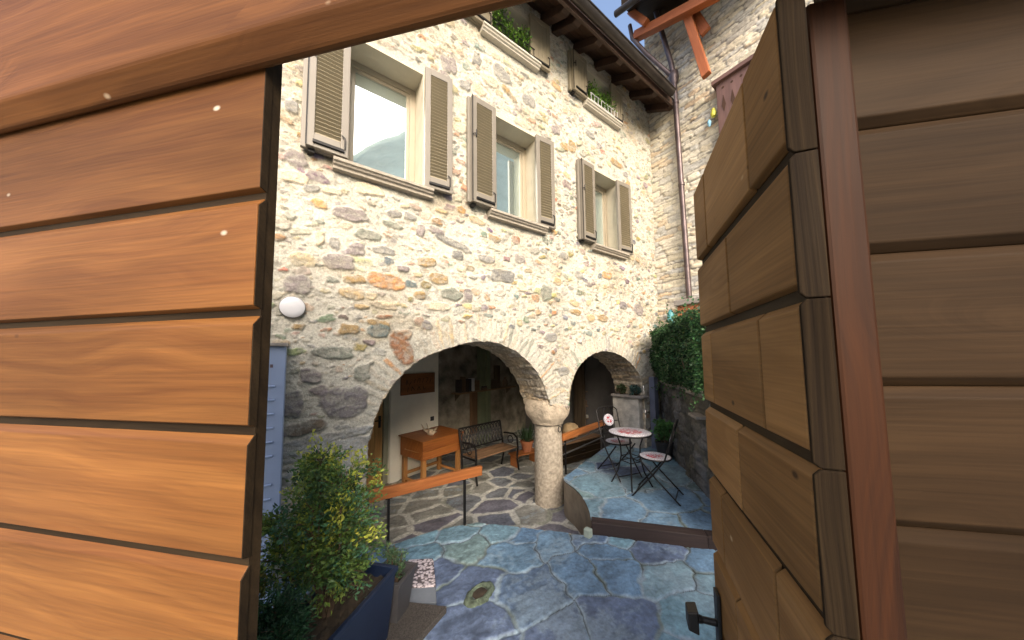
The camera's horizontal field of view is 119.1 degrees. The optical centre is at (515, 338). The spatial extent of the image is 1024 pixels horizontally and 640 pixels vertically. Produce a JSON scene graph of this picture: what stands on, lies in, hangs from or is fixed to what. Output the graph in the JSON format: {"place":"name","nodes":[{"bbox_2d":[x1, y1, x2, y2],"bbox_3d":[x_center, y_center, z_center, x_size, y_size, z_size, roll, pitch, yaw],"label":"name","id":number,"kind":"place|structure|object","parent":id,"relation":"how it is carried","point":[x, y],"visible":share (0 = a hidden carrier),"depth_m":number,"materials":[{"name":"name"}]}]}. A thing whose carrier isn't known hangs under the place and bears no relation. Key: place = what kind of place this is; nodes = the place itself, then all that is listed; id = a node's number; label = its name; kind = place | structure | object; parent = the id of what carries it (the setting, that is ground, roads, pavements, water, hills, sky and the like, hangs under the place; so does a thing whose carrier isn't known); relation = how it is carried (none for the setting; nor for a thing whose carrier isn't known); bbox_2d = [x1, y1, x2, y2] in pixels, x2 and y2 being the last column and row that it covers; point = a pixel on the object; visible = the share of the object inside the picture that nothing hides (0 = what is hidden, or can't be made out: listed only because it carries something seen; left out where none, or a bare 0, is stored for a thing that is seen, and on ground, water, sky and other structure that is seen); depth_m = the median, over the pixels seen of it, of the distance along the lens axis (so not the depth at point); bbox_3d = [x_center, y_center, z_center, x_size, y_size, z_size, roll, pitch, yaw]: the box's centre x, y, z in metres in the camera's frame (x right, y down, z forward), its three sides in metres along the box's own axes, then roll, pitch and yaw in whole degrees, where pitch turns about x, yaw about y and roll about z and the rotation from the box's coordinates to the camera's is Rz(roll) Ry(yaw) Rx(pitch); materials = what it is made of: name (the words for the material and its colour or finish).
{"place":"outdoors","nodes":[
{"label":"outdoors","id":0,"kind":"place"},
{"bbox_2d":[408,558,435,587],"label":"pebble slab","id":1,"kind":"structure","parent":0,"point":[424,575],"depth_m":2.40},
{"bbox_2d":[366,428,590,548],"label":"floor","id":2,"kind":"structure","parent":0,"point":[502,494],"depth_m":4.43,"materials":[{"name":"stone"}]},
{"bbox_2d":[398,425,463,481],"bbox_3d":[-1.489,2.091,5.391,0.690,0.807,0.928,-4,-5,37],"label":"desk","id":3,"kind":"object","parent":2,"relation":"on","point":[422,446],"visible":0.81,"depth_m":5.21,"materials":[{"name":"brown wood"}]},
{"bbox_2d":[421,423,436,434],"bbox_3d":[-1.507,1.597,5.312,0.327,0.251,0.141,2,-5,-36],"label":"driftwood ornament","id":4,"kind":"object","parent":3,"relation":"on","point":[430,431],"visible":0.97,"depth_m":5.26,"materials":[{"name":"beige wood"}]},
{"bbox_2d":[458,420,519,485],"bbox_3d":[-0.474,2.064,5.590,0.556,0.883,1.046,-5,-6,44],"label":"garden bench","id":5,"kind":"object","parent":2,"relation":"on","point":[478,454],"visible":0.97,"depth_m":5.64,"materials":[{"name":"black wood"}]},
{"bbox_2d":[508,448,534,467],"bbox_3d":[0.178,2.409,6.089,0.600,0.240,0.260,2,-5,-36],"label":"plant stool","id":6,"kind":"object","parent":2,"relation":"on","point":[513,461],"visible":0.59,"depth_m":6.00,"materials":[{"name":"brown wood"}]},
{"bbox_2d":[520,439,533,451],"bbox_3d":[0.240,2.186,6.151,0.277,0.210,0.277,2,-5,-36],"label":"terracotta pot","id":7,"kind":"object","parent":6,"relation":"on","point":[526,446],"visible":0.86,"depth_m":6.06,"materials":[{"name":"orange ceramic"}]},
{"bbox_2d":[514,422,533,441],"bbox_3d":[0.240,1.901,6.150,0.630,0.461,0.598,1,-4,-22],"label":"spiky plant","id":8,"kind":"object","parent":7,"relation":"in","point":[527,436],"visible":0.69,"depth_m":6.18,"materials":[{"name":"green plant"}]},
{"bbox_2d":[573,362,588,427],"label":"wall","id":9,"kind":"structure","parent":2,"relation":"on","point":[580,406],"depth_m":7.37,"materials":[{"name":"brown wood"}]},
{"bbox_2d":[562,420,604,473],"bbox_3d":[1.222,1.831,5.210,0.057,0.624,1.512,-4,-5,41],"label":"railing","id":10,"kind":"object","parent":2,"relation":"on","point":[577,432],"visible":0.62,"depth_m":5.04,"materials":[{"name":"brown wood"}]},
{"bbox_2d":[258,522,717,639],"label":"path","id":11,"kind":"structure","parent":0,"point":[551,585],"depth_m":2.33,"materials":[{"name":"stone"}]},
{"bbox_2d":[259,343,288,599],"bbox_3d":[-2.014,0.979,2.251,0.452,1.891,0.220,2,-5,-36],"label":"meter cabinet","id":12,"kind":"object","parent":11,"relation":"on","point":[275,426],"visible":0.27,"depth_m":2.30,"materials":[{"name":"grey metal"}]},
{"bbox_2d":[295,561,397,639],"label":"planter trough","id":13,"kind":"object","parent":11,"relation":"on","point":[361,617],"visible":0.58,"depth_m":1.70,"materials":[{"name":"blue plastic"}]},
{"bbox_2d":[258,563,275,608],"bbox_3d":[-1.355,1.321,1.482,0.282,0.410,0.292,2,-5,-36],"label":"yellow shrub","id":14,"kind":"object","parent":13,"relation":"in","point":[263,576],"visible":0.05,"depth_m":1.49,"materials":[{"name":"green plant"}]},
{"bbox_2d":[257,574,318,639],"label":"dark conifer","id":15,"kind":"object","parent":13,"relation":"on","point":[280,620],"visible":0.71,"depth_m":1.26,"materials":[{"name":"green plant"}]},
{"bbox_2d":[259,429,391,619],"bbox_3d":[-1.059,0.998,1.652,0.717,0.974,0.636,0,-4,-15],"label":"shrub","id":16,"kind":"object","parent":13,"relation":"on","point":[328,522],"visible":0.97,"depth_m":1.56,"materials":[{"name":"green plant"}]},
{"bbox_2d":[386,602,445,639],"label":"doormat","id":17,"kind":"object","parent":11,"relation":"on","point":[418,621],"visible":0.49,"depth_m":1.96,"materials":[{"name":"fabric"}]},
{"bbox_2d":[384,559,417,623],"bbox_3d":[-0.832,1.740,2.044,0.244,0.305,0.224,-2,-4,12],"label":"square pot","id":18,"kind":"object","parent":17,"relation":"on","point":[402,588],"visible":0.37,"depth_m":2.00,"materials":[{"name":"grey concrete"}]},
{"bbox_2d":[381,540,408,581],"bbox_3d":[-0.820,1.520,2.059,0.193,0.280,0.198,2,-5,-36],"label":"rosemary","id":19,"kind":"object","parent":18,"relation":"on","point":[392,556],"visible":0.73,"depth_m":2.04,"materials":[{"name":"green plant"}]},
{"bbox_2d":[409,587,435,604],"bbox_3d":[-0.835,1.903,2.202,0.543,0.040,0.147,-1,-4,-2],"label":"grey tile","id":20,"kind":"object","parent":11,"relation":"on","point":[424,595],"visible":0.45,"depth_m":2.20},
{"bbox_2d":[369,465,481,550],"bbox_3d":[-0.836,1.670,2.995,1.138,0.587,0.050,2,-5,-36],"label":"railing","id":21,"kind":"object","parent":11,"relation":"on","point":[407,487],"visible":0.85,"depth_m":2.96,"materials":[{"name":"brown wood"}]},
{"bbox_2d":[0,0,906,639],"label":"timber gateway","id":22,"kind":"object","parent":11,"relation":"on","point":[64,58],"visible":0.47,"depth_m":0.59,"materials":[{"name":"brown wood"}]},
{"bbox_2d":[0,64,282,639],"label":"gate leaf","id":23,"kind":"object","parent":22,"relation":"attached to","point":[137,240],"visible":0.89,"depth_m":0.69,"materials":[{"name":"brown wood"}]},
{"bbox_2d":[685,0,859,639],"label":"gate leaf","id":24,"kind":"object","parent":22,"relation":"attached to","point":[783,554],"visible":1,"depth_m":0.57,"materials":[{"name":"brown wood"}]},
{"bbox_2d":[463,581,494,607],"bbox_3d":[-0.265,1.907,2.240,0.281,0.059,0.188,2,-5,-36],"label":"drain","id":25,"kind":"object","parent":11,"relation":"on","point":[479,593],"visible":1,"depth_m":2.22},
{"bbox_2d":[584,527,592,538],"bbox_3d":[0.718,1.973,2.960,0.066,0.200,0.070,3,-6,-44],"label":"edging stone","id":26,"kind":"object","parent":11,"relation":"on","point":[588,532],"visible":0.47,"depth_m":2.94,"materials":[{"name":"white stone"}]},
{"bbox_2d":[591,517,716,550],"bbox_3d":[1.697,1.870,2.809,1.911,0.130,0.123,-2,-4,15],"label":"timber step","id":27,"kind":"object","parent":11,"relation":"on","point":[685,537],"visible":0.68,"depth_m":2.87,"materials":[{"name":"brown wood"}]},
{"bbox_2d":[813,0,1023,639],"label":"timber side wall","id":28,"kind":"structure","parent":11,"relation":"on","point":[939,91],"depth_m":0.51,"materials":[{"name":"brown wood"}]},
{"bbox_2d":[564,481,590,534],"bbox_3d":[0.755,2.167,3.559,0.086,0.556,1.166,0,-4,-5],"label":"terrace riser","id":29,"kind":"object","parent":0,"point":[576,513],"visible":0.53,"depth_m":3.75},
{"bbox_2d":[562,432,600,465],"bbox_3d":[1.244,2.307,6.385,1.222,0.419,0.551,2,-5,-36],"label":"wooden chest","id":30,"kind":"object","parent":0,"point":[590,450],"visible":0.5,"depth_m":6.20,"materials":[{"name":"brown wood"}]},
{"bbox_2d":[562,422,578,439],"bbox_3d":[1.166,1.931,6.310,0.367,0.320,0.378,2,-5,-36],"label":"stone boulder","id":31,"kind":"object","parent":30,"relation":"on","point":[569,426],"visible":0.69,"depth_m":6.21,"materials":[{"name":"stone"}]},
{"bbox_2d":[591,0,644,53],"label":"sky","id":32,"kind":"structure","parent":0,"point":[608,7],"materials":[{"name":"blue"}]},
{"bbox_2d":[564,445,711,529],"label":"terrace","id":33,"kind":"structure","parent":0,"point":[596,488],"depth_m":3.67,"materials":[{"name":"stone"}]},
{"bbox_2d":[596,406,642,481],"bbox_3d":[1.475,1.470,4.335,0.389,0.930,0.524,1,-4,-21],"label":"bistro chair","id":34,"kind":"object","parent":33,"relation":"on","point":[608,420],"visible":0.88,"depth_m":4.39,"materials":[{"name":"metal"}]},
{"bbox_2d":[608,427,652,492],"bbox_3d":[1.512,1.564,3.940,0.556,0.681,0.556,2,-5,-36],"label":"bistro table","id":35,"kind":"object","parent":33,"relation":"on","point":[629,433],"visible":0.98,"depth_m":3.89,"materials":[{"name":"tile"}]},
{"bbox_2d":[649,377,658,448],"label":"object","id":36,"kind":"object","parent":33,"relation":"on","point":[654,402],"visible":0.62,"depth_m":5.49,"materials":[{"name":"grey metal"}]},
{"bbox_2d":[632,418,683,505],"bbox_3d":[1.705,1.418,3.636,0.524,0.930,0.389,-3,-5,34],"label":"bistro chair","id":37,"kind":"object","parent":33,"relation":"on","point":[659,457],"visible":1,"depth_m":3.55,"materials":[{"name":"metal"}]},
{"bbox_2d":[654,439,673,456],"bbox_3d":[2.467,1.826,4.964,0.300,0.270,0.300,2,-5,-36],"label":"flower pot","id":38,"kind":"object","parent":33,"relation":"on","point":[661,447],"visible":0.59,"depth_m":4.87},
{"bbox_2d":[649,416,673,442],"bbox_3d":[2.486,1.520,4.973,0.480,0.490,0.426,2,-5,-36],"label":"leafy shrub","id":39,"kind":"object","parent":38,"relation":"in","point":[663,429],"visible":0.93,"depth_m":4.92,"materials":[{"name":"green plant"}]},
{"bbox_2d":[658,380,713,498],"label":"retaining wall","id":40,"kind":"structure","parent":33,"relation":"on","point":[690,452],"depth_m":4.08,"materials":[{"name":"stone"}]},
{"bbox_2d":[649,296,705,410],"bbox_3d":[2.593,0.221,4.321,1.047,1.372,2.798,-2,-4,15],"label":"ivy hedge","id":41,"kind":"object","parent":40,"relation":"on","point":[676,352],"visible":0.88,"depth_m":3.88,"materials":[{"name":"green plant"}]},
{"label":"ground","id":42,"kind":"structure","parent":0,"visible":0},
{"bbox_2d":[270,0,675,579],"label":"stone house","id":43,"kind":"structure","parent":42,"relation":"on","point":[470,197],"depth_m":3.82,"materials":[{"name":"beige stone"}]},
{"bbox_2d":[279,296,305,317],"bbox_3d":[-1.901,-0.268,2.568,0.188,0.188,0.058,2,-5,-36],"label":"wall lamp","id":44,"kind":"object","parent":43,"relation":"attached to","point":[292,307],"visible":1,"depth_m":2.55,"materials":[{"name":"white glass"}]},
{"bbox_2d":[366,401,382,487],"bbox_3d":[-2.555,1.370,4.886,0.119,2.190,0.858,-4,-5,36],"label":"door","id":45,"kind":"structure","parent":43,"relation":"in","point":[375,443],"depth_m":5.12,"materials":[{"name":"brown wood"}]},
{"bbox_2d":[332,43,433,200],"bbox_3d":[-1.409,-2.293,3.247,0.950,1.478,0.450,2,-5,-36],"label":"window","id":46,"kind":"structure","parent":43,"relation":"in","point":[386,144],"depth_m":3.37,"materials":[{"name":"beige paint"}]},
{"bbox_2d":[400,372,434,395],"bbox_3d":[-1.843,0.853,5.718,0.056,0.388,0.748,-4,-5,36],"label":"wall sign","id":47,"kind":"object","parent":43,"relation":"attached to","point":[415,383],"visible":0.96,"depth_m":5.67,"materials":[{"name":"brown wood"}]},
{"bbox_2d":[470,392,476,433],"bbox_3d":[-1.032,1.837,7.454,0.059,1.000,0.220,-4,-5,36],"label":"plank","id":48,"kind":"object","parent":43,"relation":"attached to","point":[473,408],"visible":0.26,"depth_m":7.41,"materials":[{"name":"brown wood"}]},
{"bbox_2d":[451,365,515,400],"bbox_3d":[-0.728,1.104,7.779,0.239,0.800,2.215,-4,-5,36],"label":"shelf","id":49,"kind":"object","parent":43,"relation":"attached to","point":[496,373],"depth_m":8.07,"materials":[{"name":"brown wood"}]},
{"bbox_2d":[455,379,461,392],"bbox_3d":[-1.317,1.106,7.001,0.169,0.300,0.045,-4,-5,36],"label":"book","id":50,"kind":"object","parent":49,"relation":"on","point":[458,385],"visible":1,"depth_m":6.97,"materials":[{"name":"paper"}]},
{"bbox_2d":[460,377,465,391],"bbox_3d":[-1.239,1.083,7.110,0.169,0.360,0.025,-4,-5,36],"label":"book","id":51,"kind":"object","parent":49,"relation":"on","point":[463,379],"visible":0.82,"depth_m":7.07,"materials":[{"name":"brown fabric"}]},
{"bbox_2d":[466,381,468,391],"bbox_3d":[-1.172,1.138,7.196,0.169,0.260,0.030,-4,-5,36],"label":"book","id":52,"kind":"object","parent":49,"relation":"on","point":[467,386],"visible":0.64,"depth_m":7.15,"materials":[{"name":"paper"}]},
{"bbox_2d":[466,379,470,391],"bbox_3d":[-1.127,1.122,7.260,0.169,0.300,0.028,-4,-5,36],"label":"book","id":53,"kind":"object","parent":49,"relation":"on","point":[469,380],"visible":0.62,"depth_m":7.21,"materials":[{"name":"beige paper"}]},
{"bbox_2d":[468,378,474,390],"bbox_3d":[-1.068,1.121,7.340,0.169,0.310,0.050,-4,-5,36],"label":"book","id":54,"kind":"object","parent":49,"relation":"on","point":[472,384],"visible":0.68,"depth_m":7.29,"materials":[{"name":"paper"}]},
{"bbox_2d":[475,380,479,390],"bbox_3d":[-0.963,1.160,7.481,0.169,0.250,0.040,-4,-5,36],"label":"book","id":55,"kind":"object","parent":49,"relation":"on","point":[477,384],"visible":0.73,"depth_m":7.45,"materials":[{"name":"brown paper"}]},
{"bbox_2d":[491,379,497,388],"bbox_3d":[-0.618,1.194,7.941,0.200,0.239,0.240,-4,-5,36],"label":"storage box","id":56,"kind":"object","parent":49,"relation":"on","point":[493,383],"visible":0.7,"depth_m":7.86,"materials":[{"name":"brown wood"}]},
{"bbox_2d":[480,7,541,73],"bbox_3d":[-0.138,-4.344,4.322,0.960,0.768,0.450,2,-5,-36],"label":"window","id":57,"kind":"structure","parent":43,"relation":"in","point":[487,31],"depth_m":4.24,"materials":[{"name":"beige paint"}]},
{"bbox_2d":[490,8,534,56],"bbox_3d":[-0.073,-4.330,4.231,0.750,0.563,0.391,2,-5,-36],"label":"window box","id":58,"kind":"object","parent":43,"relation":"on","point":[511,36],"visible":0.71,"depth_m":4.17,"materials":[{"name":"green plastic"}]},
{"bbox_2d":[487,115,548,234],"bbox_3d":[-0.043,-2.231,4.224,0.950,1.458,0.450,2,-5,-36],"label":"window","id":59,"kind":"structure","parent":43,"relation":"in","point":[515,146],"depth_m":4.41,"materials":[{"name":"beige paint"}]},
{"bbox_2d":[587,79,617,116],"bbox_3d":[1.532,-4.218,5.366,0.752,0.458,0.397,2,-5,-36],"label":"window box","id":60,"kind":"object","parent":43,"relation":"on","point":[603,102],"visible":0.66,"depth_m":5.28,"materials":[{"name":"green plastic"}]},
{"bbox_2d":[583,70,622,130],"bbox_3d":[1.463,-4.273,5.468,0.960,0.748,0.450,2,-5,-36],"label":"window","id":61,"kind":"structure","parent":43,"relation":"in","point":[590,105],"depth_m":5.36,"materials":[{"name":"beige paint"}]},
{"bbox_2d":[590,169,629,259],"bbox_3d":[1.545,-2.161,5.361,0.920,1.458,0.450,2,-5,-36],"label":"window","id":62,"kind":"structure","parent":43,"relation":"in","point":[605,191],"depth_m":5.60,"materials":[{"name":"beige paint"}]},
{"bbox_2d":[614,383,626,393],"bbox_3d":[2.061,0.975,5.884,0.238,0.223,0.218,-2,-4,20],"label":"succulent","id":63,"kind":"object","parent":43,"relation":"on","point":[621,387],"visible":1,"depth_m":5.84,"materials":[{"name":"green plant"}]},
{"bbox_2d":[629,384,641,395],"bbox_3d":[2.236,0.955,5.599,0.261,0.222,0.252,-2,-4,16],"label":"succulent","id":64,"kind":"object","parent":43,"relation":"on","point":[635,390],"visible":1,"depth_m":5.57,"materials":[{"name":"green plant"}]},
{"bbox_2d":[614,0,813,333],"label":"neighbour house","id":65,"kind":"structure","parent":42,"relation":"on","point":[698,54],"depth_m":5.65,"materials":[{"name":"stone"}]},
{"bbox_2d":[667,310,673,320],"bbox_3d":[2.844,-0.410,5.500,0.119,0.240,0.119,2,-5,-36],"label":"teal jar","id":66,"kind":"object","parent":65,"relation":"on","point":[670,312],"visible":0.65,"depth_m":5.46,"materials":[{"name":"ceramic"}]},
{"bbox_2d":[707,107,716,126],"bbox_3d":[3.448,-3.878,5.269,0.099,0.325,0.151,2,-5,-36],"label":"wall ornament","id":67,"kind":"object","parent":65,"relation":"attached to","point":[713,113],"depth_m":5.24,"materials":[{"name":"yellow paint"}]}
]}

